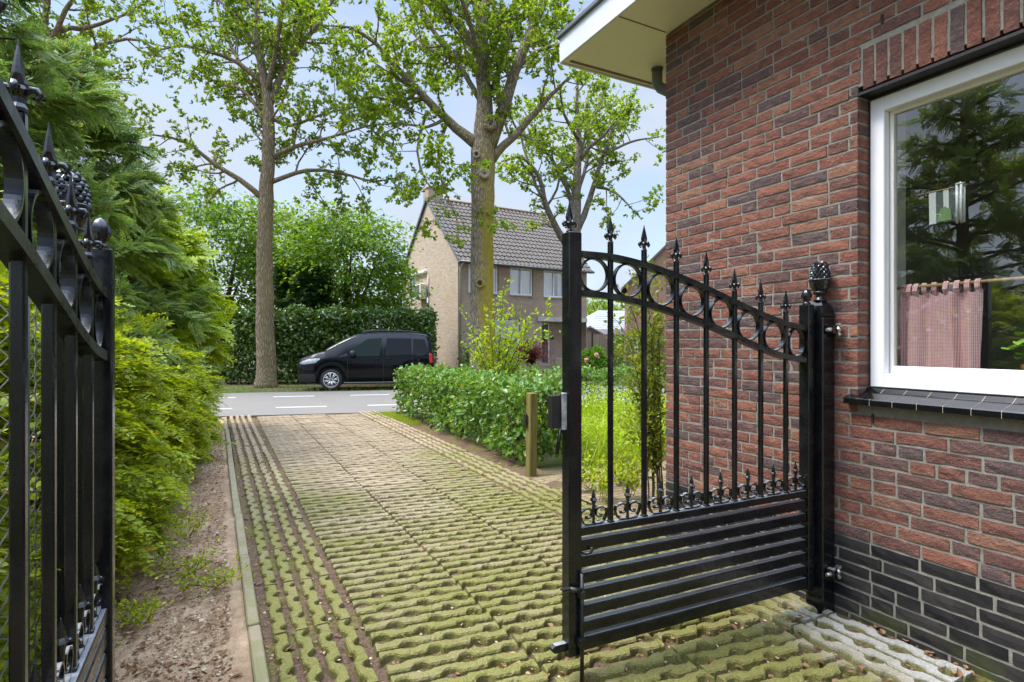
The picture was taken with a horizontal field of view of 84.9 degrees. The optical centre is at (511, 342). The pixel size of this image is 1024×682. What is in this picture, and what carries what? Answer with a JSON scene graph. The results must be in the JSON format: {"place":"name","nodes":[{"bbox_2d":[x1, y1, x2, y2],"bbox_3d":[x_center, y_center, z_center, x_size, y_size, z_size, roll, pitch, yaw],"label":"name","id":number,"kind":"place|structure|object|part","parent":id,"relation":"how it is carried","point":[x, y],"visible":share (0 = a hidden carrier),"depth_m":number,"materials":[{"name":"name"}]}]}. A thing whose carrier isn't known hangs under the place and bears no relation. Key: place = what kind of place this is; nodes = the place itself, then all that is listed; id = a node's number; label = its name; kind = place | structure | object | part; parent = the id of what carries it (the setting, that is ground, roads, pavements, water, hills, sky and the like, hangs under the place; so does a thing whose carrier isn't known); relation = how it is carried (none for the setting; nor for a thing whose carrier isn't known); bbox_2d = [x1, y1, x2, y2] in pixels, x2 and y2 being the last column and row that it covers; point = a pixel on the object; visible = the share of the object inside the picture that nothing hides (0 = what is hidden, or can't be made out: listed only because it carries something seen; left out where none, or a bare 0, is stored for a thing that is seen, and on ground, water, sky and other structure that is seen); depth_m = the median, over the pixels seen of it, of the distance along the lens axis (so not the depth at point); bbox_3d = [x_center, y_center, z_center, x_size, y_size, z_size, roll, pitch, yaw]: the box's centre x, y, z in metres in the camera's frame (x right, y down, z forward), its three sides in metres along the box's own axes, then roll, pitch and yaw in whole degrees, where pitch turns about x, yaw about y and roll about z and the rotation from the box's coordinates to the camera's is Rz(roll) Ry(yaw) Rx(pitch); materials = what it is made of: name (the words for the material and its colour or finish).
{"place":"outdoors","nodes":[
{"label":"outdoors","id":0,"kind":"place"},
{"bbox_2d":[3,417,252,681],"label":"soil strip","id":1,"kind":"object","parent":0,"point":[237,642],"visible":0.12,"depth_m":2.99,"materials":[{"name":"brown soil"}]},
{"bbox_2d":[0,477,40,511],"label":"shrub","id":2,"kind":"object","parent":1,"relation":"on","point":[4,488],"visible":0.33,"depth_m":1.66,"materials":[{"name":"green plant"}]},
{"bbox_2d":[55,169,94,626],"bbox_3d":[-1.238,0.445,1.593,0.154,1.861,0.119,0,0,-28],"label":"gate post","id":3,"kind":"object","parent":1,"relation":"on","point":[83,196],"visible":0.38,"depth_m":1.54,"materials":[{"name":"black metal"}]},
{"bbox_2d":[0,0,114,681],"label":"garden gate","id":4,"kind":"structure","parent":3,"relation":"attached to","point":[76,308],"depth_m":1.07,"materials":[{"name":"black metal"}]},
{"bbox_2d":[0,190,181,681],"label":"shrub","id":5,"kind":"object","parent":1,"relation":"on","point":[126,550],"visible":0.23,"depth_m":2.39,"materials":[{"name":"green plant"}]},
{"bbox_2d":[0,279,199,565],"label":"shrub","id":6,"kind":"object","parent":1,"relation":"on","point":[154,466],"visible":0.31,"depth_m":3.48,"materials":[{"name":"green plant"}]},
{"bbox_2d":[115,588,173,633],"bbox_3d":[-1.919,1.291,2.753,0.529,0.210,0.316,0,0,7],"label":"weed plant","id":7,"kind":"object","parent":1,"relation":"on","point":[136,615],"visible":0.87,"depth_m":2.74,"materials":[{"name":"green plant"}]},
{"bbox_2d":[119,310,221,506],"bbox_3d":[-3.508,0.524,5.379,1.327,1.926,2.837,0,0,-28],"label":"shrub","id":8,"kind":"object","parent":1,"relation":"on","point":[195,443],"visible":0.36,"depth_m":5.20,"materials":[{"name":"green plant"}]},
{"bbox_2d":[115,461,230,681],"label":"pebbles","id":9,"kind":"object","parent":1,"relation":"on","point":[185,599],"visible":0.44,"depth_m":2.90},
{"bbox_2d":[154,538,219,578],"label":"weed plant","id":10,"kind":"object","parent":1,"relation":"on","point":[200,561],"visible":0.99,"depth_m":3.31,"materials":[{"name":"green plant"}]},
{"bbox_2d":[162,505,211,538],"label":"weed plant","id":11,"kind":"object","parent":1,"relation":"on","point":[196,525],"visible":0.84,"depth_m":4.01,"materials":[{"name":"green plant"}]},
{"bbox_2d":[143,336,233,462],"bbox_3d":[-4.440,0.612,7.398,1.415,1.777,3.323,0,0,-28],"label":"shrub","id":12,"kind":"object","parent":1,"relation":"on","point":[217,424],"visible":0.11,"depth_m":6.71,"materials":[{"name":"green plant"}]},
{"bbox_2d":[167,554,256,595],"bbox_3d":[-1.679,1.312,3.143,0.437,0.201,0.290,0,0,-28],"label":"weed plant","id":13,"kind":"object","parent":1,"relation":"on","point":[218,581],"visible":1,"depth_m":3.13,"materials":[{"name":"green plant"}]},
{"bbox_2d":[0,0,665,327],"label":"sky","id":14,"kind":"structure","parent":0,"point":[643,176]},
{"bbox_2d":[372,410,421,425],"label":"verge grass","id":15,"kind":"structure","parent":0,"point":[407,420],"depth_m":10.28,"materials":[{"name":"green plant"}]},
{"bbox_2d":[211,385,663,418],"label":"road","id":16,"kind":"structure","parent":0,"point":[255,405],"depth_m":13.01,"materials":[{"name":"grey asphalt"}]},
{"bbox_2d":[211,353,665,494],"bbox_3d":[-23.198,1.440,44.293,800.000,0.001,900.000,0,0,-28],"label":"ground","id":17,"kind":"structure","parent":0,"point":[552,464],"depth_m":16.75,"materials":[{"name":"brown soil"}]},
{"bbox_2d":[0,281,40,681],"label":"chain link fence","id":18,"kind":"object","parent":17,"relation":"on","point":[35,641],"visible":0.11,"depth_m":1.48,"materials":[{"name":"metal"}]},
{"bbox_2d":[0,30,129,274],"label":"conifer tree","id":19,"kind":"object","parent":17,"relation":"on","point":[35,135],"depth_m":5.84,"materials":[{"name":"green plant"}]},
{"bbox_2d":[0,0,195,373],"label":"conifer tree","id":20,"kind":"object","parent":17,"relation":"on","point":[62,100],"visible":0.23,"depth_m":4.49,"materials":[{"name":"green plant"}]},
{"bbox_2d":[1,0,216,123],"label":"oak tree","id":21,"kind":"object","parent":17,"relation":"on","point":[59,30],"visible":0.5,"depth_m":15.57,"materials":[{"name":"green plant"}]},
{"bbox_2d":[2,36,230,441],"bbox_3d":[-5.525,-1.069,6.657,3.944,5.206,4.185,0,0,-28],"label":"conifer tree","id":22,"kind":"object","parent":17,"relation":"on","point":[135,184],"visible":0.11,"depth_m":6.79,"materials":[{"name":"green plant"}]},
{"bbox_2d":[115,184,237,369],"bbox_3d":[-5.510,-0.476,8.197,2.875,4.023,2.836,0,0,-14],"label":"conifer tree","id":23,"kind":"object","parent":17,"relation":"on","point":[188,244],"visible":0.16,"depth_m":8.19,"materials":[{"name":"green plant"}]},
{"bbox_2d":[200,238,220,284],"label":"garden tree","id":24,"kind":"object","parent":17,"relation":"on","point":[209,270],"depth_m":32.23,"materials":[{"name":"green plant"}]},
{"bbox_2d":[159,174,293,374],"bbox_3d":[-12.470,-2.719,23.958,7.308,8.499,6.212,0,0,-28],"label":"garden tree","id":25,"kind":"object","parent":17,"relation":"on","point":[213,217],"visible":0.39,"depth_m":23.36,"materials":[{"name":"green plant"}]},
{"bbox_2d":[224,421,269,681],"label":"kerb","id":26,"kind":"structure","parent":17,"relation":"on","point":[258,663],"depth_m":3.09,"materials":[{"name":"concrete"}]},
{"bbox_2d":[116,0,427,387],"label":"oak tree","id":27,"kind":"object","parent":17,"relation":"on","point":[266,92],"visible":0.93,"depth_m":17.94,"materials":[{"name":"green plant"}]},
{"bbox_2d":[213,200,355,309],"bbox_3d":[-10.454,-2.597,26.531,6.245,8.254,5.757,0,0,5],"label":"garden tree","id":28,"kind":"object","parent":17,"relation":"on","point":[286,218],"visible":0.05,"depth_m":25.55,"materials":[{"name":"green plant"}]},
{"bbox_2d":[273,260,304,378],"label":"conifer tree","id":29,"kind":"object","parent":17,"relation":"on","point":[279,294],"visible":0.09,"depth_m":22.12,"materials":[{"name":"green plant"}]},
{"bbox_2d":[278,255,341,371],"bbox_3d":[-7.867,-0.975,22.024,2.634,5.018,2.594,0,0,-28],"label":"conifer tree","id":30,"kind":"object","parent":17,"relation":"on","point":[310,300],"visible":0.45,"depth_m":21.55,"materials":[{"name":"green plant"}]},
{"bbox_2d":[193,300,440,384],"bbox_3d":[-7.332,-0.044,20.101,9.496,3.058,2.036,0,0,-7],"label":"hedge","id":31,"kind":"object","parent":17,"relation":"on","point":[289,316],"visible":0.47,"depth_m":19.72,"materials":[{"name":"green plant"}]},
{"bbox_2d":[253,196,432,336],"bbox_3d":[-7.083,-2.310,23.978,7.588,7.680,6.965,0,0,-28],"label":"garden tree","id":32,"kind":"object","parent":17,"relation":"on","point":[356,242],"visible":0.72,"depth_m":23.00,"materials":[{"name":"green plant"}]},
{"bbox_2d":[297,330,433,390],"bbox_3d":[-4.541,0.506,17.525,4.040,1.808,2.150,0,0,-13],"label":"parked van","id":33,"kind":"object","parent":17,"relation":"on","point":[375,356],"visible":0.84,"depth_m":16.73,"materials":[{"name":"black paint"}]},
{"bbox_3d":[-4.386,0.123,16.742,0.960,0.535,0.116,0,0,-13],"label":"side window","id":34,"kind":"part","parent":33,"relation":"part of","materials":[{"name":"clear glass"}]},
{"bbox_3d":[-3.444,0.118,16.952,0.790,0.524,0.117,0,0,-13],"label":"side window","id":35,"kind":"part","parent":33,"relation":"part of","materials":[{"name":"black glass"}]},
{"bbox_3d":[-2.792,0.107,17.108,0.466,0.475,0.116,0,0,-15],"label":"side window","id":36,"kind":"part","parent":33,"relation":"part of","materials":[{"name":"black glass"}]},
{"bbox_2d":[288,0,616,371],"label":"oak tree","id":37,"kind":"object","parent":17,"relation":"on","point":[482,141],"visible":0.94,"depth_m":17.07,"materials":[{"name":"green plant"}]},
{"bbox_2d":[456,329,469,370],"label":"ivy plant","id":38,"kind":"object","parent":17,"relation":"on","point":[466,357],"visible":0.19,"depth_m":25.27,"materials":[{"name":"green plant"}]},
{"bbox_2d":[391,361,584,465],"bbox_3d":[-0.737,0.874,8.806,1.172,1.118,5.494,0,0,-28],"label":"hedge","id":39,"kind":"object","parent":17,"relation":"on","point":[512,390],"visible":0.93,"depth_m":7.55,"materials":[{"name":"green plant"}]},
{"bbox_2d":[459,278,560,400],"bbox_3d":[-0.047,0.080,10.348,1.918,2.608,1.014,0,0,2],"label":"sapling","id":40,"kind":"object","parent":17,"relation":"on","point":[489,363],"visible":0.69,"depth_m":10.39,"materials":[{"name":"green plant"}]},
{"bbox_2d":[512,337,554,372],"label":"red maple","id":41,"kind":"object","parent":17,"relation":"on","point":[533,356],"visible":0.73,"depth_m":24.50,"materials":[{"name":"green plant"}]},
{"bbox_2d":[433,361,665,414],"bbox_3d":[3.830,0.897,12.469,11.284,1.085,1.156,0,0,-15],"label":"hedge","id":42,"kind":"object","parent":17,"relation":"on","point":[616,370],"visible":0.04,"depth_m":11.72,"materials":[{"name":"green plant"}]},
{"bbox_2d":[452,382,665,469],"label":"tall grass","id":43,"kind":"structure","parent":17,"relation":"on","point":[601,452],"depth_m":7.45,"materials":[{"name":"green plant"}]},
{"bbox_2d":[495,67,665,242],"bbox_3d":[2.809,-5.615,23.989,7.482,14.143,5.830,0,0,-42],"label":"oak tree","id":44,"kind":"object","parent":17,"relation":"on","point":[587,121],"visible":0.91,"depth_m":23.88,"materials":[{"name":"green plant"}]},
{"bbox_2d":[582,344,614,380],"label":"hydrangea","id":45,"kind":"object","parent":17,"relation":"on","point":[597,354],"visible":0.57,"depth_m":21.27,"materials":[{"name":"green plant"}]},
{"bbox_2d":[587,332,616,364],"bbox_3d":[5.010,0.415,31.197,1.835,2.010,0.083,0,0,-14],"label":"board fence","id":46,"kind":"object","parent":17,"relation":"on","point":[601,340],"visible":0.28,"depth_m":31.16,"materials":[{"name":"wood"}]},
{"bbox_2d":[587,298,624,315],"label":"garden tree","id":47,"kind":"object","parent":17,"relation":"on","point":[602,302],"visible":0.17,"depth_m":45.44,"materials":[{"name":"green plant"}]},
{"bbox_2d":[613,333,665,377],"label":"hedge","id":48,"kind":"object","parent":17,"relation":"on","point":[616,361],"visible":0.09,"depth_m":21.92,"materials":[{"name":"green plant"}]},
{"bbox_2d":[556,0,1023,681],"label":"brick house","id":49,"kind":"structure","parent":17,"relation":"on","point":[802,136],"depth_m":3.04,"materials":[{"name":"red brick"}]},
{"bbox_2d":[915,184,966,224],"bbox_3d":[2.087,-0.665,2.724,0.011,0.161,0.220,0,0,-28],"label":"hanging banner","id":50,"kind":"object","parent":49,"relation":"hanging from","point":[942,206],"visible":1,"depth_m":2.71,"materials":[{"name":"white fabric"}]},
{"bbox_2d":[870,45,1023,396],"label":"window","id":51,"kind":"structure","parent":49,"relation":"in","point":[885,372],"depth_m":2.82,"materials":[{"name":"white plastic"}]},
{"bbox_2d":[955,181,965,222],"bbox_3d":[2.123,-0.667,2.649,0.040,0.195,0.039,0,0,-28],"label":"wind chime","id":52,"kind":"object","parent":49,"relation":"hanging from","point":[962,202],"visible":1,"depth_m":2.63},
{"bbox_2d":[897,276,1023,289],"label":"curtain rod","id":53,"kind":"object","parent":49,"relation":"attached to","point":[981,281],"visible":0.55,"depth_m":2.55,"materials":[{"name":"metal"}]},
{"bbox_2d":[900,278,982,368],"bbox_3d":[2.061,-0.077,2.702,0.041,0.435,0.347,0,0,-28],"label":"cafe curtain","id":54,"kind":"object","parent":53,"relation":"hanging from","point":[938,328],"visible":0.95,"depth_m":2.69,"materials":[{"name":"pink fabric"}]},
{"bbox_2d":[1001,331,1023,369],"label":"potted plant","id":55,"kind":"object","parent":49,"relation":"on","point":[1020,342],"visible":0.93,"depth_m":2.41,"materials":[{"name":"plant"}]},
{"bbox_2d":[222,379,665,392],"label":"verge grass","id":56,"kind":"structure","parent":0,"point":[319,388],"depth_m":16.95,"materials":[{"name":"green plant"}]},
{"bbox_2d":[264,413,700,636],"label":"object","id":57,"kind":"structure","parent":0,"point":[415,537],"depth_m":4.89,"materials":[{"name":"green plant"}]},
{"bbox_2d":[401,186,594,370],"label":"house","id":58,"kind":"structure","parent":0,"point":[529,262],"depth_m":28.27,"materials":[{"name":"brick"}]},
{"bbox_2d":[409,276,415,300],"bbox_3d":[-5.435,-3.015,30.867,0.060,1.310,1.050,0,0,-32],"label":"window","id":59,"kind":"structure","parent":58,"relation":"in","point":[415,276],"depth_m":30.91,"materials":[{"name":"grey"}]},
{"bbox_2d":[414,284,426,299],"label":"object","id":60,"kind":"object","parent":58,"relation":"attached to","point":[420,288],"visible":0.6,"depth_m":28.99,"materials":[{"name":"white"}]},
{"bbox_2d":[469,264,498,294],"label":"window","id":61,"kind":"structure","parent":58,"relation":"in","point":[494,267],"depth_m":27.15,"materials":[{"name":"metal"}]},
{"bbox_2d":[495,320,518,354],"bbox_3d":[-0.267,-0.264,27.411,1.500,1.712,0.195,0,0,-32],"label":"window","id":62,"kind":"structure","parent":58,"relation":"in","point":[495,320],"depth_m":27.78,"materials":[{"name":"glass"}]},
{"bbox_2d":[510,267,533,296],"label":"window","id":63,"kind":"structure","parent":58,"relation":"in","point":[521,285],"depth_m":28.02,"materials":[{"name":"glass"}]},
{"bbox_2d":[542,323,548,361],"bbox_3d":[1.525,-0.020,29.486,1.025,2.070,0.113,0,0,-32],"label":"door","id":64,"kind":"structure","parent":58,"relation":"in","point":[546,327],"depth_m":29.67,"materials":[{"name":"metal"}]},
{"bbox_2d":[544,270,561,298],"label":"window","id":65,"kind":"structure","parent":58,"relation":"in","point":[552,282],"depth_m":29.02,"materials":[{"name":"glass"}]},
{"bbox_2d":[587,326,603,349],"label":"garden shed","id":66,"kind":"structure","parent":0,"point":[590,329],"depth_m":34.06,"materials":[{"name":"grey tile"}]},
{"bbox_2d":[531,461,665,516],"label":"path","id":67,"kind":"structure","parent":0,"point":[618,494],"depth_m":5.22,"materials":[{"name":"beige concrete"}]},
{"bbox_2d":[582,450,615,490],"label":"weed plant","id":68,"kind":"object","parent":67,"relation":"on","point":[596,470],"visible":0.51,"depth_m":5.27,"materials":[{"name":"green plant"}]},
{"bbox_2d":[582,462,627,502],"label":"weed plant","id":69,"kind":"object","parent":67,"relation":"on","point":[602,482],"visible":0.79,"depth_m":4.89,"materials":[{"name":"green plant"}]},
{"bbox_2d":[601,453,631,484],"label":"weed plant","id":70,"kind":"object","parent":67,"relation":"on","point":[615,460],"visible":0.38,"depth_m":5.48,"materials":[{"name":"green plant"}]},
{"bbox_2d":[615,456,649,498],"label":"weed plant","id":71,"kind":"object","parent":67,"relation":"on","point":[630,471],"visible":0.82,"depth_m":4.93,"materials":[{"name":"green plant"}]},
{"bbox_2d":[600,255,665,508],"bbox_3d":[1.147,0.312,4.813,0.769,2.139,0.729,0,0,8],"label":"shrub","id":72,"kind":"object","parent":67,"relation":"on","point":[655,440],"visible":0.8,"depth_m":4.75,"materials":[{"name":"green plant"}]},
{"bbox_2d":[587,310,624,362],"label":"garage","id":73,"kind":"structure","parent":0,"point":[596,319],"depth_m":38.76,"materials":[{"name":"white"}]},
{"bbox_2d":[229,410,993,681],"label":"driveway","id":74,"kind":"structure","parent":0,"point":[382,477],"depth_m":3.19,"materials":[{"name":"concrete"}]},
{"bbox_2d":[524,392,536,476],"bbox_3d":[0.197,0.980,5.928,0.125,0.901,0.095,0,0,-28],"label":"wooden post","id":75,"kind":"object","parent":74,"relation":"on","point":[530,419],"visible":0.84,"depth_m":5.90,"materials":[{"name":"wood"}]},
{"bbox_2d":[115,421,974,681],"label":"leaf litter","id":76,"kind":"object","parent":74,"relation":"on","point":[134,668],"visible":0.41,"depth_m":2.81,"materials":[{"name":"brown plant"}]},
{"bbox_2d":[546,572,863,681],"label":"fallen leaves","id":77,"kind":"object","parent":74,"relation":"on","point":[792,618],"visible":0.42,"depth_m":2.51,"materials":[{"name":"brown plant"}]},
{"bbox_2d":[806,261,840,613],"bbox_3d":[1.638,0.499,2.944,0.119,1.861,0.154,0,0,-28],"label":"gate post","id":78,"kind":"object","parent":74,"relation":"on","point":[820,597],"visible":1,"depth_m":2.92,"materials":[{"name":"black metal"}]},
{"bbox_2d":[548,201,813,681],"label":"garden gate","id":79,"kind":"structure","parent":78,"relation":"attached to","point":[581,633],"depth_m":2.54,"materials":[{"name":"black metal"}]},
{"bbox_2d":[621,245,665,367],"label":"house","id":80,"kind":"structure","parent":0,"point":[659,257],"depth_m":29.75,"materials":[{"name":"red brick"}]}
]}

